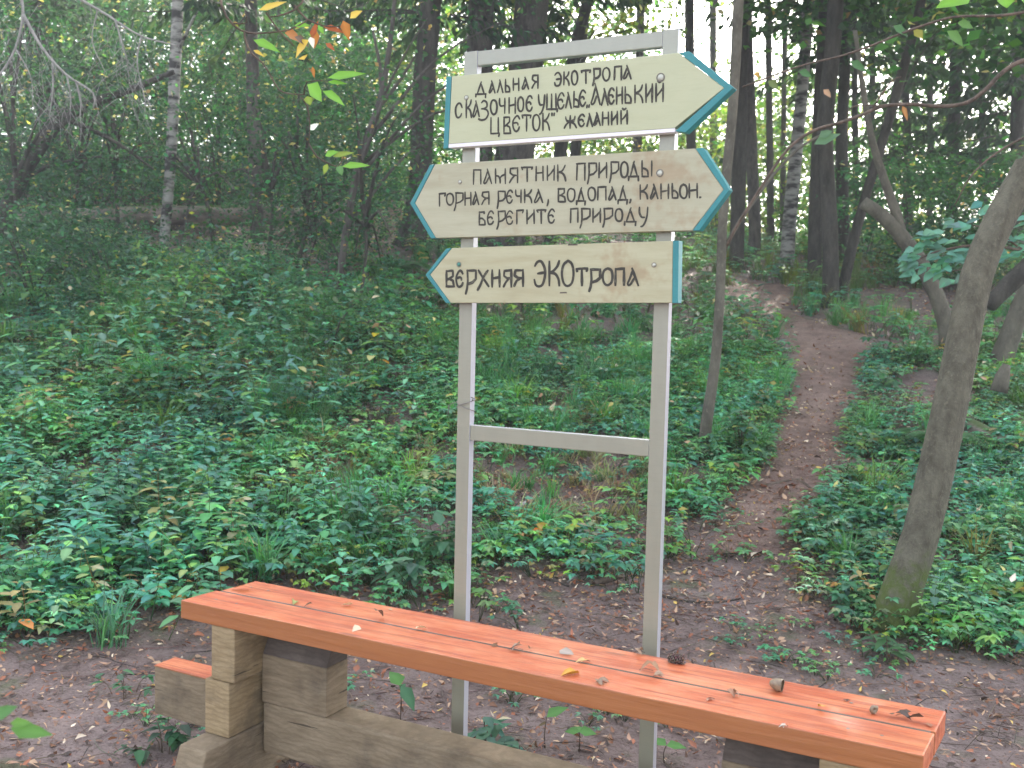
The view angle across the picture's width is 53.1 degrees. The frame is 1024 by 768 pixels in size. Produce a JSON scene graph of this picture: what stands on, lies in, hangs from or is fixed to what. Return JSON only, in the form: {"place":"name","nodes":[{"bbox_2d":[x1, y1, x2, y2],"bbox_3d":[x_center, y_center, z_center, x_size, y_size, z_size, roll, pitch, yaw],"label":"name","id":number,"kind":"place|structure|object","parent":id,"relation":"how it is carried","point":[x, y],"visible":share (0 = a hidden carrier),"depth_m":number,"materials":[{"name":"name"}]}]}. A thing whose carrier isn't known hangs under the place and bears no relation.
{"place":"outdoors","nodes":[
{"label":"outdoors","id":0,"kind":"place"},
{"bbox_2d":[220,0,369,174],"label":"hanging branch","id":1,"kind":"object","parent":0,"point":[314,89],"visible":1,"depth_m":2.65,"materials":[{"name":"green plant"}]},
{"bbox_2d":[1,0,1010,230],"label":"sky","id":2,"kind":"structure","parent":0,"point":[724,40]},
{"bbox_2d":[0,159,1023,767],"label":"ground","id":3,"kind":"structure","parent":0,"point":[618,747],"depth_m":5.42,"materials":[{"name":"soil"}]},
{"bbox_2d":[0,705,52,737],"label":"leafy sprig","id":4,"kind":"object","parent":3,"relation":"on","point":[22,728],"visible":1,"depth_m":1.39,"materials":[{"name":"green plant"}]},
{"bbox_2d":[0,0,162,209],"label":"woodland bush","id":5,"kind":"object","parent":3,"relation":"on","point":[47,14],"visible":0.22,"depth_m":17.43,"materials":[{"name":"green plant"}]},
{"bbox_2d":[0,0,168,176],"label":"woodland bush","id":6,"kind":"object","parent":3,"relation":"on","point":[115,15],"visible":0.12,"depth_m":21.68,"materials":[{"name":"green plant"}]},
{"bbox_2d":[0,54,170,263],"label":"woodland bush","id":7,"kind":"object","parent":3,"relation":"on","point":[90,106],"visible":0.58,"depth_m":13.56,"materials":[{"name":"green plant"}]},
{"bbox_2d":[0,70,174,246],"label":"young tree","id":8,"kind":"object","parent":3,"relation":"on","point":[29,166],"visible":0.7,"depth_m":13.95,"materials":[{"name":"brown plant"}]},
{"bbox_2d":[0,0,181,207],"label":"bare tree","id":9,"kind":"object","parent":3,"relation":"on","point":[25,20],"visible":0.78,"depth_m":9.27,"materials":[{"name":"grey plant"}]},
{"bbox_2d":[0,186,186,309],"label":"woodland bush","id":10,"kind":"object","parent":3,"relation":"on","point":[8,235],"visible":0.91,"depth_m":11.59,"materials":[{"name":"green plant"}]},
{"bbox_2d":[0,0,206,201],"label":"woodland bush","id":11,"kind":"object","parent":3,"relation":"on","point":[90,41],"visible":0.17,"depth_m":18.28,"materials":[{"name":"green plant"}]},
{"bbox_2d":[0,115,208,258],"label":"woodland bush","id":12,"kind":"object","parent":3,"relation":"on","point":[76,195],"visible":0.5,"depth_m":14.16,"materials":[{"name":"green plant"}]},
{"bbox_2d":[0,17,217,208],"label":"woodland bush","id":13,"kind":"object","parent":3,"relation":"on","point":[99,137],"visible":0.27,"depth_m":17.01,"materials":[{"name":"green plant"}]},
{"bbox_2d":[0,204,219,286],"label":"woodland bush","id":14,"kind":"object","parent":3,"relation":"on","point":[98,244],"visible":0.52,"depth_m":12.39,"materials":[{"name":"green plant"}]},
{"bbox_2d":[0,0,223,266],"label":"sapling","id":15,"kind":"object","parent":3,"relation":"on","point":[13,139],"visible":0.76,"depth_m":13.49,"materials":[{"name":"green plant"}]},
{"bbox_2d":[0,20,235,251],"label":"sapling","id":16,"kind":"object","parent":3,"relation":"on","point":[82,134],"visible":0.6,"depth_m":14.57,"materials":[{"name":"green plant"}]},
{"bbox_2d":[88,669,154,699],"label":"herb clump","id":17,"kind":"object","parent":3,"relation":"on","point":[121,678],"visible":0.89,"depth_m":4.58,"materials":[{"name":"green plant"}]},
{"bbox_2d":[0,0,262,160],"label":"woodland tree","id":18,"kind":"object","parent":3,"relation":"on","point":[117,9],"visible":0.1,"depth_m":23.28,"materials":[{"name":"green plant"}]},
{"bbox_2d":[0,1,286,245],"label":"sapling","id":19,"kind":"object","parent":3,"relation":"on","point":[108,142],"visible":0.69,"depth_m":14.55,"materials":[{"name":"green plant"}]},
{"bbox_2d":[9,0,279,206],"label":"woodland bush","id":20,"kind":"object","parent":3,"relation":"on","point":[108,67],"visible":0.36,"depth_m":16.99,"materials":[{"name":"green plant"}]},
{"bbox_2d":[12,207,283,276],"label":"woodland bush","id":21,"kind":"object","parent":3,"relation":"on","point":[149,252],"visible":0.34,"depth_m":13.11,"materials":[{"name":"green plant"}]},
{"bbox_2d":[113,717,193,765],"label":"herb clump","id":22,"kind":"object","parent":3,"relation":"on","point":[140,755],"visible":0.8,"depth_m":4.01,"materials":[{"name":"green plant"}]},
{"bbox_2d":[8,58,339,261],"bbox_3d":[-4.642,-2.978,14.712,4.803,3.123,4.992,1,4,0],"label":"bush","id":23,"kind":"object","parent":3,"relation":"on","point":[194,176],"visible":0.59,"depth_m":14.64,"materials":[{"name":"green plant"}]},
{"bbox_2d":[54,0,309,167],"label":"woodland bush","id":24,"kind":"object","parent":3,"relation":"on","point":[159,3],"visible":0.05,"depth_m":22.64,"materials":[{"name":"green plant"}]},
{"bbox_2d":[58,236,328,332],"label":"woodland bush","id":25,"kind":"object","parent":3,"relation":"on","point":[181,280],"visible":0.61,"depth_m":11.23,"materials":[{"name":"green plant"}]},
{"bbox_2d":[17,205,374,235],"bbox_3d":[-5.269,-2.603,16.272,6.229,0.584,0.860,0,4,-14],"label":"fallen log","id":26,"kind":"object","parent":3,"relation":"on","point":[140,216],"visible":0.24,"depth_m":16.01,"materials":[{"name":"green wood"}]},
{"bbox_2d":[73,0,348,200],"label":"woodland bush","id":27,"kind":"object","parent":3,"relation":"on","point":[163,36],"visible":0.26,"depth_m":18.77,"materials":[{"name":"green plant"}]},
{"bbox_2d":[120,0,311,257],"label":"birch tree","id":28,"kind":"object","parent":3,"relation":"on","point":[176,37],"visible":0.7,"depth_m":14.46,"materials":[{"name":"grey plant"}]},
{"bbox_2d":[101,2,336,206],"bbox_3d":[-4.986,-4.594,17.497,4.119,3.584,3.889,5,6,42],"label":"woodland bush","id":29,"kind":"object","parent":3,"relation":"on","point":[218,192],"visible":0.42,"depth_m":17.12,"materials":[{"name":"green plant"}]},
{"bbox_2d":[107,0,363,170],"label":"woodland bush","id":30,"kind":"object","parent":3,"relation":"on","point":[291,14],"visible":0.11,"depth_m":23.41,"materials":[{"name":"green plant"}]},
{"bbox_2d":[123,0,367,242],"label":"spruce tree","id":31,"kind":"object","parent":3,"relation":"on","point":[211,10],"visible":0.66,"depth_m":15.58,"materials":[{"name":"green plant"}]},
{"bbox_2d":[90,34,424,270],"bbox_3d":[-3.154,-2.917,13.585,4.035,3.570,4.570,-2,6,-41],"label":"sapling","id":32,"kind":"object","parent":3,"relation":"on","point":[264,165],"visible":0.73,"depth_m":13.57,"materials":[{"name":"green plant"}]},
{"bbox_2d":[124,225,398,317],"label":"woodland bush","id":33,"kind":"object","parent":3,"relation":"on","point":[222,255],"visible":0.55,"depth_m":11.55,"materials":[{"name":"green plant"}]},
{"bbox_2d":[91,29,438,278],"bbox_3d":[-2.766,-2.839,13.616,4.684,3.288,4.840,1,4,0],"label":"bush","id":34,"kind":"object","parent":3,"relation":"on","point":[305,191],"visible":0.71,"depth_m":13.43,"materials":[{"name":"green plant"}]},
{"bbox_2d":[169,0,400,162],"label":"woodland tree","id":35,"kind":"object","parent":3,"relation":"on","point":[278,10],"visible":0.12,"depth_m":25.44,"materials":[{"name":"green plant"}]},
{"bbox_2d":[179,26,393,206],"bbox_3d":[-4.381,-4.508,18.047,4.264,3.281,3.336,5,6,41],"label":"woodland bush","id":36,"kind":"object","parent":3,"relation":"on","point":[268,100],"visible":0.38,"depth_m":17.71,"materials":[{"name":"green plant"}]},
{"bbox_2d":[162,10,412,201],"bbox_3d":[-4.241,-5.297,19.511,4.911,3.769,4.192,-1,5,-27],"label":"woodland bush","id":37,"kind":"object","parent":3,"relation":"on","point":[357,56],"visible":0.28,"depth_m":19.34,"materials":[{"name":"green plant"}]},
{"bbox_2d":[139,125,459,274],"bbox_3d":[-3.162,-2.414,14.546,4.822,3.205,5.636,1,4,0],"label":"sapling","id":38,"kind":"object","parent":3,"relation":"on","point":[317,204],"visible":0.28,"depth_m":14.60,"materials":[{"name":"green plant"}]},
{"bbox_2d":[177,104,422,271],"bbox_3d":[-2.867,-2.617,13.957,3.121,2.271,3.378,4,5,36],"label":"woodland bush","id":39,"kind":"object","parent":3,"relation":"on","point":[282,172],"visible":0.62,"depth_m":13.68,"materials":[{"name":"green plant"}]},
{"bbox_2d":[200,248,455,357],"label":"woodland bush","id":40,"kind":"object","parent":3,"relation":"on","point":[379,300],"visible":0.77,"depth_m":10.53,"materials":[{"name":"green plant"}]},
{"bbox_2d":[239,0,449,167],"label":"woodland bush","id":41,"kind":"object","parent":3,"relation":"on","point":[376,78],"visible":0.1,"depth_m":24.48,"materials":[{"name":"green plant"}]},
{"bbox_2d":[173,55,516,311],"bbox_3d":[-1.816,-2.276,12.257,4.594,3.235,4.216,3,5,24],"label":"sapling","id":42,"kind":"object","parent":3,"relation":"on","point":[365,224],"visible":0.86,"depth_m":12.08,"materials":[{"name":"green plant"}]},
{"bbox_2d":[233,157,458,285],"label":"woodland bush","id":43,"kind":"object","parent":3,"relation":"on","point":[333,245],"visible":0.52,"depth_m":13.43,"materials":[{"name":"green plant"}]},
{"bbox_2d":[229,0,462,169],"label":"woodland tree","id":44,"kind":"object","parent":3,"relation":"on","point":[404,33],"visible":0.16,"depth_m":24.54,"materials":[{"name":"plant"}]},
{"bbox_2d":[237,32,457,200],"bbox_3d":[-3.093,-5.384,20.521,4.711,3.581,4.168,-1,5,-26],"label":"woodland bush","id":45,"kind":"object","parent":3,"relation":"on","point":[362,64],"visible":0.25,"depth_m":20.60,"materials":[{"name":"green plant"}]},
{"bbox_2d":[230,51,480,242],"bbox_3d":[-2.436,-3.591,16.100,3.932,2.946,3.575,1,4,0],"label":"woodland bush","id":46,"kind":"object","parent":3,"relation":"on","point":[355,133],"visible":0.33,"depth_m":15.88,"materials":[{"name":"green plant"}]},
{"bbox_2d":[271,74,455,246],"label":"woodland bush","id":47,"kind":"object","parent":3,"relation":"on","point":[417,141],"visible":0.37,"depth_m":16.29,"materials":[{"name":"green plant"}]},
{"bbox_2d":[279,30,459,179],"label":"woodland bush","id":48,"kind":"object","parent":3,"relation":"on","point":[409,78],"visible":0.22,"depth_m":23.64,"materials":[{"name":"green plant"}]},
{"bbox_2d":[345,257,431,278],"bbox_3d":[-1.658,-1.637,14.536,1.280,0.300,1.234,4,5,32],"label":"fallen log","id":49,"kind":"object","parent":3,"relation":"on","point":[416,265],"visible":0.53,"depth_m":14.32,"materials":[{"name":"green wood"}]},
{"bbox_2d":[0,211,796,441],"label":"tall herbs","id":50,"kind":"object","parent":3,"relation":"on","point":[192,306],"visible":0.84,"depth_m":9.99,"materials":[{"name":"green plant"}]},
{"bbox_2d":[370,556,429,592],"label":"herb clump","id":51,"kind":"object","parent":3,"relation":"on","point":[413,571],"visible":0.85,"depth_m":5.91,"materials":[{"name":"green plant"}]},
{"bbox_2d":[389,671,414,719],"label":"seedling","id":52,"kind":"object","parent":3,"relation":"on","point":[407,695],"visible":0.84,"depth_m":4.39,"materials":[{"name":"green plant"}]},
{"bbox_2d":[158,0,663,295],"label":"young tree","id":53,"kind":"object","parent":3,"relation":"on","point":[384,86],"visible":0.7,"depth_m":12.42,"materials":[{"name":"plant"}]},
{"bbox_2d":[297,0,573,250],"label":"spruce tree","id":54,"kind":"object","parent":3,"relation":"on","point":[431,44],"visible":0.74,"depth_m":16.83,"materials":[{"name":"green plant"}]},
{"bbox_2d":[404,510,479,570],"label":"herb clump","id":55,"kind":"object","parent":3,"relation":"on","point":[444,546],"visible":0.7,"depth_m":6.29,"materials":[{"name":"green plant"}]},
{"bbox_2d":[354,0,567,246],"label":"spruce tree","id":56,"kind":"object","parent":3,"relation":"on","point":[477,45],"visible":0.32,"depth_m":18.26,"materials":[{"name":"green plant"}]},
{"bbox_2d":[468,716,518,746],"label":"herb clump","id":57,"kind":"object","parent":3,"relation":"on","point":[480,734],"visible":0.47,"depth_m":4.09,"materials":[{"name":"green plant"}]},
{"bbox_2d":[0,0,1010,237],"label":"woodland","id":58,"kind":"object","parent":3,"relation":"on","point":[460,70],"visible":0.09,"depth_m":31.71,"materials":[{"name":"green plant"}]},
{"bbox_2d":[0,139,1023,736],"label":"ground cover","id":59,"kind":"object","parent":3,"relation":"on","point":[682,411],"visible":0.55,"depth_m":8.28,"materials":[{"name":"green plant"}]},
{"bbox_2d":[0,148,1023,649],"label":"grass","id":60,"kind":"structure","parent":3,"relation":"on","point":[494,374],"depth_m":9.73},
{"bbox_2d":[0,297,1023,654],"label":"nettles","id":61,"kind":"object","parent":3,"relation":"on","point":[120,503],"visible":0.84,"depth_m":6.55,"materials":[{"name":"green plant"}]},
{"bbox_2d":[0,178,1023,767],"bbox_3d":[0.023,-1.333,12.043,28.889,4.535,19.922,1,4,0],"label":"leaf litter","id":62,"kind":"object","parent":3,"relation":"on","point":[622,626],"visible":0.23,"depth_m":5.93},
{"bbox_2d":[0,400,1023,767],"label":"twig litter","id":63,"kind":"object","parent":3,"relation":"on","point":[514,732],"visible":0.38,"depth_m":5.23,"materials":[{"name":"brown plant"}]},
{"bbox_2d":[154,581,945,767],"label":"bench","id":64,"kind":"object","parent":3,"relation":"on","point":[267,688],"visible":0.98,"depth_m":3.45,"materials":[{"name":"orange wood"}]},
{"bbox_2d":[410,28,735,767],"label":"trail signpost","id":65,"kind":"object","parent":3,"relation":"on","point":[667,191],"visible":1,"depth_m":3.44,"materials":[{"name":"beige paint"}]},
{"bbox_2d":[485,0,660,246],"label":"spruce tree","id":66,"kind":"object","parent":3,"relation":"on","point":[529,20],"visible":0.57,"depth_m":18.27,"materials":[{"name":"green plant"}]},
{"bbox_2d":[446,0,716,244],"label":"slanting tree","id":67,"kind":"object","parent":3,"relation":"on","point":[579,33],"visible":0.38,"depth_m":19.78,"materials":[{"name":"green plant"}]},
{"bbox_2d":[492,63,684,157],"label":"woodland bush","id":68,"kind":"object","parent":3,"relation":"on","point":[547,144],"visible":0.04,"depth_m":27.32,"materials":[{"name":"green plant"}]},
{"bbox_2d":[500,0,709,155],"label":"young tree","id":69,"kind":"object","parent":3,"relation":"on","point":[575,148],"visible":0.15,"depth_m":22.60,"materials":[{"name":"green plant"}]},
{"bbox_2d":[619,0,697,237],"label":"spruce tree","id":70,"kind":"object","parent":3,"relation":"on","point":[689,46],"visible":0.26,"depth_m":24.37,"materials":[{"name":"brown plant"}]},
{"bbox_2d":[677,0,718,231],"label":"woodland tree","id":71,"kind":"object","parent":3,"relation":"on","point":[712,44],"visible":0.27,"depth_m":31.24,"materials":[{"name":"brown wood"}]},
{"bbox_2d":[609,80,809,240],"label":"woodland bush","id":72,"kind":"object","parent":3,"relation":"on","point":[703,129],"visible":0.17,"depth_m":26.50,"materials":[{"name":"green plant"}]},
{"bbox_2d":[727,1,748,269],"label":"spruce tree","id":73,"kind":"object","parent":3,"relation":"on","point":[738,194],"visible":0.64,"depth_m":19.63,"materials":[{"name":"brown plant"}]},
{"bbox_2d":[714,409,765,454],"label":"herb clump","id":74,"kind":"object","parent":3,"relation":"on","point":[734,425],"visible":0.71,"depth_m":8.71,"materials":[{"name":"green plant"}]},
{"bbox_2d":[746,5,760,257],"bbox_3d":[4.827,-9.620,21.629,4.391,14.200,4.004,1,4,0],"label":"spruce tree","id":75,"kind":"object","parent":3,"relation":"on","point":[754,221],"visible":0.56,"depth_m":21.60,"materials":[{"name":"plant"}]},
{"bbox_2d":[698,0,819,448],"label":"young tree","id":76,"kind":"object","parent":3,"relation":"on","point":[706,423],"visible":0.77,"depth_m":8.98,"materials":[{"name":"grey plant"}]},
{"bbox_2d":[765,0,773,240],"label":"woodland tree","id":77,"kind":"object","parent":3,"relation":"on","point":[769,147],"visible":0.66,"depth_m":24.56,"materials":[{"name":"brown plant"}]},
{"bbox_2d":[779,9,787,241],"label":"woodland tree","id":78,"kind":"object","parent":3,"relation":"on","point":[783,123],"visible":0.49,"depth_m":26.52,"materials":[{"name":"brown wood"}]},
{"bbox_2d":[696,62,883,234],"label":"woodland bush","id":79,"kind":"object","parent":3,"relation":"on","point":[776,158],"visible":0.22,"depth_m":28.29,"materials":[{"name":"green plant"}]},
{"bbox_2d":[780,1,814,270],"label":"birch tree","id":80,"kind":"object","parent":3,"relation":"on","point":[788,235],"visible":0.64,"depth_m":19.64,"materials":[{"name":"grey plant"}]},
{"bbox_2d":[675,0,956,307],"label":"forked tree","id":81,"kind":"object","parent":3,"relation":"on","point":[826,171],"visible":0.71,"depth_m":16.11,"materials":[{"name":"brown plant"}]},
{"bbox_2d":[705,0,960,282],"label":"spruce tree","id":82,"kind":"object","parent":3,"relation":"on","point":[814,234],"visible":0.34,"depth_m":18.71,"materials":[{"name":"plant"}]},
{"bbox_2d":[726,1,949,265],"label":"spruce tree","id":83,"kind":"object","parent":3,"relation":"on","point":[841,145],"visible":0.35,"depth_m":20.56,"materials":[{"name":"plant"}]},
{"bbox_2d":[725,0,970,240],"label":"woodland tree","id":84,"kind":"object","parent":3,"relation":"on","point":[854,86],"visible":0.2,"depth_m":24.53,"materials":[{"name":"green plant"}]},
{"bbox_2d":[679,0,1023,302],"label":"slanting tree","id":85,"kind":"object","parent":3,"relation":"on","point":[867,190],"visible":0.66,"depth_m":16.75,"materials":[{"name":"green plant"}]},
{"bbox_2d":[756,5,970,229],"bbox_3d":[10.991,-9.499,29.899,6.585,11.437,7.642,1,4,0],"label":"woodland tree","id":86,"kind":"object","parent":3,"relation":"on","point":[872,79],"visible":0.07,"depth_m":30.37,"materials":[{"name":"green plant"}]},
{"bbox_2d":[764,123,982,260],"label":"woodland bush","id":87,"kind":"object","parent":3,"relation":"on","point":[850,148],"visible":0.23,"depth_m":21.77,"materials":[{"name":"green plant"}]},
{"bbox_2d":[851,630,915,662],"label":"herb clump","id":88,"kind":"object","parent":3,"relation":"on","point":[883,640],"visible":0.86,"depth_m":5.23,"materials":[{"name":"green plant"}]},
{"bbox_2d":[865,370,906,394],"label":"herb clump","id":89,"kind":"object","parent":3,"relation":"on","point":[890,381],"visible":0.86,"depth_m":10.89,"materials":[{"name":"green plant"}]},
{"bbox_2d":[762,0,1023,368],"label":"slanting tree","id":90,"kind":"object","parent":3,"relation":"on","point":[1007,342],"visible":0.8,"depth_m":12.07,"materials":[{"name":"grey plant"}]},
{"bbox_2d":[853,30,950,350],"bbox_3d":[4.859,-2.214,12.646,1.506,4.178,0.254,1,4,0],"label":"broken tree","id":91,"kind":"object","parent":3,"relation":"on","point":[893,224],"visible":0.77,"depth_m":12.60,"materials":[{"name":"grey plant"}]},
{"bbox_2d":[795,145,1020,282],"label":"woodland bush","id":92,"kind":"object","parent":3,"relation":"on","point":[856,186],"visible":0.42,"depth_m":18.56,"materials":[{"name":"green plant"}]},
{"bbox_2d":[799,0,1023,637],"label":"leaning tree","id":93,"kind":"object","parent":3,"relation":"on","point":[908,569],"visible":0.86,"depth_m":5.56,"materials":[{"name":"grey plant"}]},
{"bbox_2d":[726,11,1023,245],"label":"overhanging branch","id":94,"kind":"object","parent":93,"relation":"attached to","point":[826,137],"visible":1,"depth_m":5.10,"materials":[{"name":"brown plant"}]},
{"bbox_2d":[895,200,1023,287],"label":"leafy branch","id":95,"kind":"object","parent":93,"relation":"attached to","point":[934,271],"visible":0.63,"depth_m":6.84,"materials":[{"name":"green plant"}]},
{"bbox_2d":[837,19,994,228],"bbox_3d":[11.109,-9.200,27.418,7.405,11.588,6.811,3,4,16],"label":"woodland tree","id":96,"kind":"object","parent":3,"relation":"on","point":[930,95],"visible":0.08,"depth_m":27.46,"materials":[{"name":"green wood"}]},
{"bbox_2d":[833,4,1005,236],"bbox_3d":[10.353,-10.047,26.418,4.811,13.345,4.703,1,4,0],"label":"spruce tree","id":97,"kind":"object","parent":3,"relation":"on","point":[906,98],"visible":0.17,"depth_m":26.49,"materials":[{"name":"green plant"}]},
{"bbox_2d":[855,0,1023,244],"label":"spruce tree","id":98,"kind":"object","parent":3,"relation":"on","point":[986,106],"visible":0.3,"depth_m":23.47,"materials":[{"name":"green plant"}]},
{"bbox_2d":[891,427,990,448],"bbox_3d":[3.660,0.496,9.002,0.679,0.205,1.041,0,5,-21],"label":"fallen log","id":99,"kind":"object","parent":3,"relation":"on","point":[917,432],"visible":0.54,"depth_m":8.85,"materials":[{"name":"wood"}]},
{"bbox_2d":[864,136,1023,289],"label":"woodland bush","id":100,"kind":"object","parent":3,"relation":"on","point":[976,176],"visible":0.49,"depth_m":17.88,"materials":[{"name":"green plant"}]},
{"bbox_2d":[890,0,1023,260],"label":"spruce tree","id":101,"kind":"object","parent":3,"relation":"on","point":[1015,117],"visible":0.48,"depth_m":21.54,"materials":[{"name":"green plant"}]},
{"bbox_2d":[964,416,1022,452],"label":"fallen log","id":102,"kind":"object","parent":3,"relation":"on","point":[976,425],"visible":0.31,"depth_m":9.31,"materials":[{"name":"wood"}]},
{"bbox_2d":[990,363,1009,393],"bbox_3d":[4.770,-0.056,10.019,0.184,0.294,0.170,1,4,0],"label":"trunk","id":103,"kind":"object","parent":3,"relation":"on","point":[1001,381],"visible":1,"depth_m":9.96,"materials":[{"name":"grey plant"}]},
{"bbox_2d":[987,258,1023,310],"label":"fallen log","id":104,"kind":"object","parent":3,"relation":"on","point":[1009,284],"visible":0.88,"depth_m":10.48,"materials":[{"name":"wood"}]},
{"bbox_2d":[703,281,876,554],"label":"path","id":105,"kind":"structure","parent":0,"point":[846,342],"depth_m":10.10,"materials":[{"name":"soil"}]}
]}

